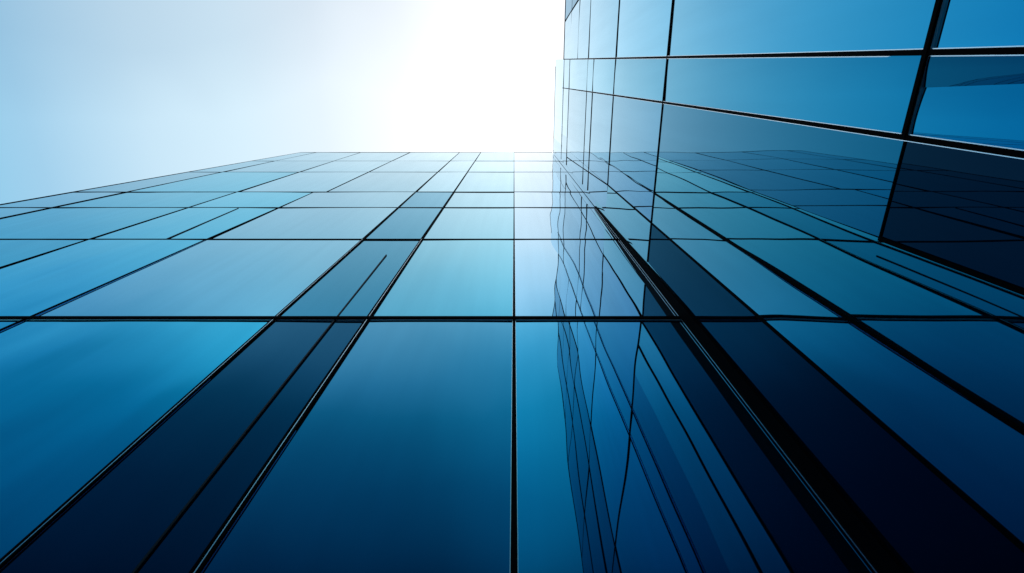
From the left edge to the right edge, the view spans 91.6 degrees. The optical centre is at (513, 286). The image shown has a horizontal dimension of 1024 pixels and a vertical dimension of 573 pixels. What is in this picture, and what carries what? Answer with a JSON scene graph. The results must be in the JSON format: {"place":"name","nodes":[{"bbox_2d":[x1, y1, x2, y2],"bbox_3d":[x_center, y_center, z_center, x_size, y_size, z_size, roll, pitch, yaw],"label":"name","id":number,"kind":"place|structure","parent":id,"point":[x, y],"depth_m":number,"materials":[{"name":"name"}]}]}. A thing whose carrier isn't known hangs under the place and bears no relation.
{"place":"outdoors","nodes":[
{"label":"outdoors","id":0,"kind":"place"},
{"bbox_2d":[0,0,564,203],"label":"sky","id":1,"kind":"structure","parent":0,"point":[94,93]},
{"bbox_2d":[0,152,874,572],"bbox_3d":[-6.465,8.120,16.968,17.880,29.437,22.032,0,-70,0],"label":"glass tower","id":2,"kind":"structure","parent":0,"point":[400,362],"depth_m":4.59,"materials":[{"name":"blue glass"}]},
{"bbox_2d":[553,0,1023,572],"bbox_3d":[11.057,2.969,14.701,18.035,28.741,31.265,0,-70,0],"label":"glass wing","id":3,"kind":"structure","parent":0,"point":[811,212],"depth_m":3.10,"materials":[{"name":"blue glass"}]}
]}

